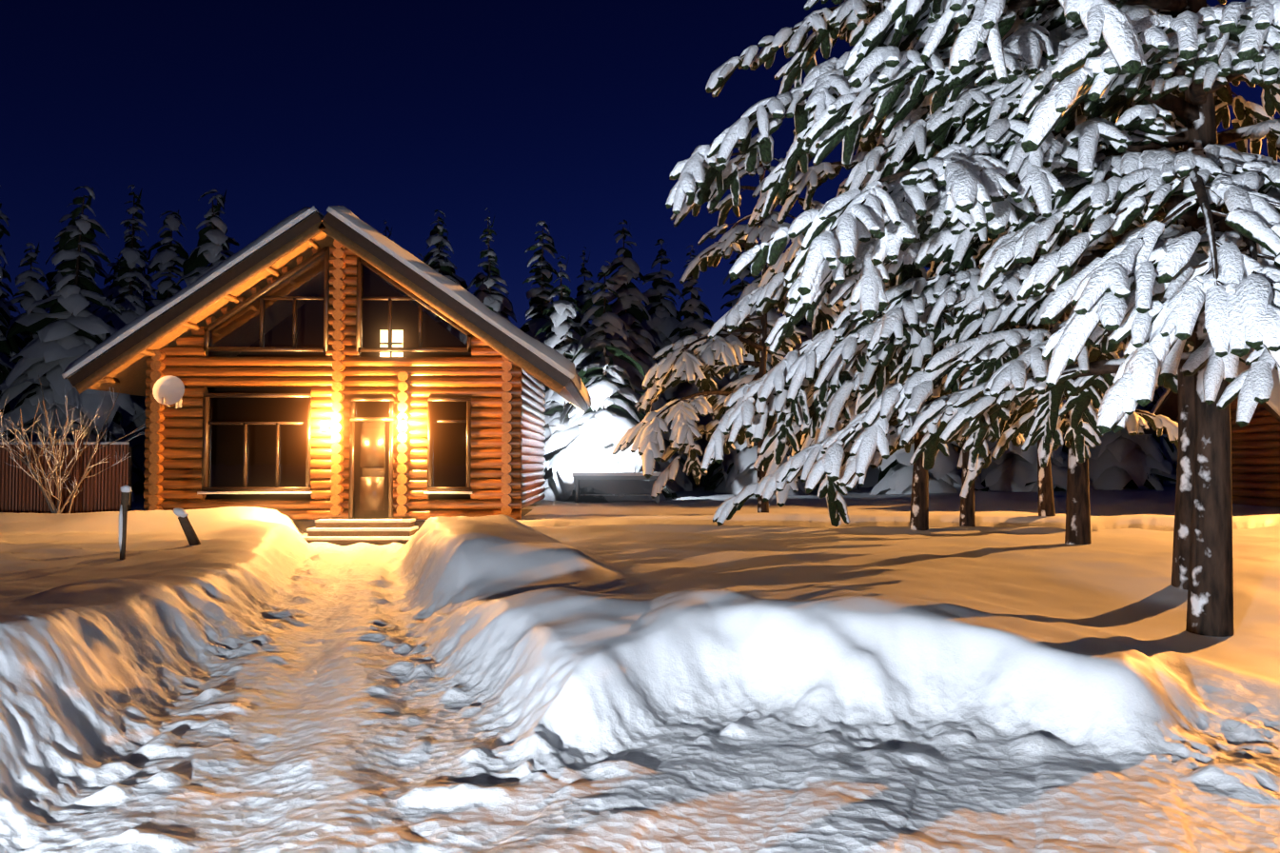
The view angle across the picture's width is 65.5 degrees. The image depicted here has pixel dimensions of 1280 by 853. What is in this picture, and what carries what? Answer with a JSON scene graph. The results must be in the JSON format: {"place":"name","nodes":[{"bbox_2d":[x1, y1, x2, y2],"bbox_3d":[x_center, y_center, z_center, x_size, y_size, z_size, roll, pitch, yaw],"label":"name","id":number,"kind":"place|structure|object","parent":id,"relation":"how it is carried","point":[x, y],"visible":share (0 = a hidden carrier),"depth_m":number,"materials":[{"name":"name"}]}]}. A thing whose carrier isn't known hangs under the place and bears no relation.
{"place":"outdoors","nodes":[
{"label":"outdoors","id":0,"kind":"place"},
{"bbox_2d":[0,482,1279,852],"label":"snow ground","id":1,"kind":"structure","parent":0,"point":[1007,673],"depth_m":6.24,"materials":[{"name":"white snow"}]},
{"bbox_2d":[0,431,132,512],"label":"fence","id":2,"kind":"object","parent":1,"relation":"on","point":[20,491],"visible":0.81,"depth_m":20.84,"materials":[{"name":"brown wood"}]},
{"bbox_2d":[0,348,145,513],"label":"bare shrub","id":3,"kind":"object","parent":1,"relation":"on","point":[48,497],"visible":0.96,"depth_m":19.73,"materials":[{"name":"brown plant"}]},
{"bbox_2d":[118,484,200,559],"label":"posts","id":4,"kind":"object","parent":1,"relation":"on","point":[182,514],"visible":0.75,"depth_m":12.79,"materials":[{"name":"brown wood"}]},
{"bbox_2d":[67,212,588,532],"bbox_3d":[-6.424,-0.771,24.807,9.927,6.659,10.150,0,-2,-1],"label":"log cabin","id":5,"kind":"object","parent":1,"relation":"on","point":[272,354],"visible":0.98,"depth_m":20.69,"materials":[{"name":"brown wood"}]},
{"bbox_2d":[152,374,184,408],"bbox_3d":[-9.468,-0.707,20.190,0.514,0.660,0.804,-1,-2,19],"label":"satellite dish","id":6,"kind":"object","parent":5,"relation":"on","point":[167,389],"visible":1,"depth_m":20.15,"materials":[{"name":"white metal"}]},
{"bbox_2d":[320,417,328,432],"bbox_3d":[-6.452,-0.031,20.357,0.170,0.300,0.220,0,-2,-1],"label":"wall lamp","id":7,"kind":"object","parent":5,"relation":"attached to","point":[324,424],"depth_m":20.29,"materials":[{"name":"white glass"}]},
{"bbox_2d":[61,205,590,407],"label":"roof snow","id":8,"kind":"structure","parent":5,"relation":"on","point":[546,353],"depth_m":19.79,"materials":[{"name":"white snow"}]},
{"bbox_2d":[399,417,406,432],"bbox_3d":[-4.852,-0.030,20.383,0.170,0.300,0.220,0,-2,-1],"label":"wall lamp","id":9,"kind":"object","parent":5,"relation":"attached to","point":[403,424],"depth_m":20.31,"materials":[{"name":"white glass"}]},
{"bbox_2d":[545,424,564,430],"bbox_3d":[-2.457,0.027,28.677,0.560,0.160,0.188,0,-2,-1],"label":"floodlight","id":10,"kind":"object","parent":5,"relation":"attached to","point":[560,426],"visible":1,"depth_m":28.67,"materials":[{"name":"white"}]},
{"bbox_2d":[302,518,418,545],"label":"porch steps","id":11,"kind":"structure","parent":1,"relation":"on","point":[353,531],"depth_m":19.79,"materials":[{"name":"brown wood"}]},
{"bbox_2d":[571,472,661,503],"bbox_3d":[-0.694,1.930,30.884,2.740,1.020,1.540,0,-2,-1],"label":"bench","id":12,"kind":"object","parent":1,"relation":"on","point":[578,476],"visible":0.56,"depth_m":30.18,"materials":[{"name":"brown"}]},
{"bbox_2d":[612,128,883,512],"bbox_3d":[2.623,-2.176,21.447,5.951,8.833,6.574,0,-2,6],"label":"pine tree","id":13,"kind":"object","parent":1,"relation":"on","point":[701,356],"visible":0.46,"depth_m":20.69,"materials":[{"name":"white plant"}]},
{"bbox_2d":[748,0,962,530],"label":"pine tree","id":14,"kind":"object","parent":1,"relation":"on","point":[813,178],"visible":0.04,"depth_m":17.71,"materials":[{"name":"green plant"}]},
{"bbox_2d":[787,260,1125,526],"bbox_3d":[5.617,-2.976,18.710,6.697,10.334,6.205,0,-2,-1],"label":"pine tree","id":15,"kind":"object","parent":1,"relation":"on","point":[967,503],"depth_m":18.53,"materials":[{"name":"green plant"}]},
{"bbox_2d":[665,0,1279,636],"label":"pine tree","id":16,"kind":"object","parent":1,"relation":"on","point":[962,162],"visible":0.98,"depth_m":7.90,"materials":[{"name":"white plant"}]},
{"bbox_2d":[859,14,1176,544],"bbox_3d":[6.303,-4.112,15.557,6.127,12.340,6.556,0,-2,-1],"label":"pine tree","id":17,"kind":"object","parent":1,"relation":"on","point":[1077,519],"depth_m":14.71,"materials":[{"name":"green plant"}]},
{"bbox_2d":[957,264,1178,515],"bbox_3d":[8.089,-3.481,21.235,6.370,11.342,5.449,1,-2,-23],"label":"pine tree","id":18,"kind":"object","parent":1,"relation":"on","point":[1136,422],"depth_m":20.75,"materials":[{"name":"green plant"}]},
{"bbox_2d":[1142,347,1279,507],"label":"outbuilding","id":19,"kind":"structure","parent":1,"relation":"on","point":[1255,461],"depth_m":26.04,"materials":[{"name":"wood logs"},{"name":"wood planks"},{"name":"snow"}]},
{"bbox_2d":[0,0,1279,452],"label":"sky","id":20,"kind":"structure","parent":0,"point":[577,117],"materials":[{"name":"blue"}]},
{"label":"snowy ground","id":21,"kind":"structure","parent":0,"visible":0},
{"bbox_2d":[0,184,1177,502],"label":"spruce forest","id":22,"kind":"object","parent":21,"relation":"on","point":[76,322],"visible":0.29,"depth_m":37.72,"materials":[{"name":"green plant"}]},
{"bbox_2d":[816,0,1279,590],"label":"pine tree","id":23,"kind":"object","parent":21,"relation":"on","point":[1250,388],"visible":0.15,"depth_m":10.54,"materials":[{"name":"plant"}]}
]}

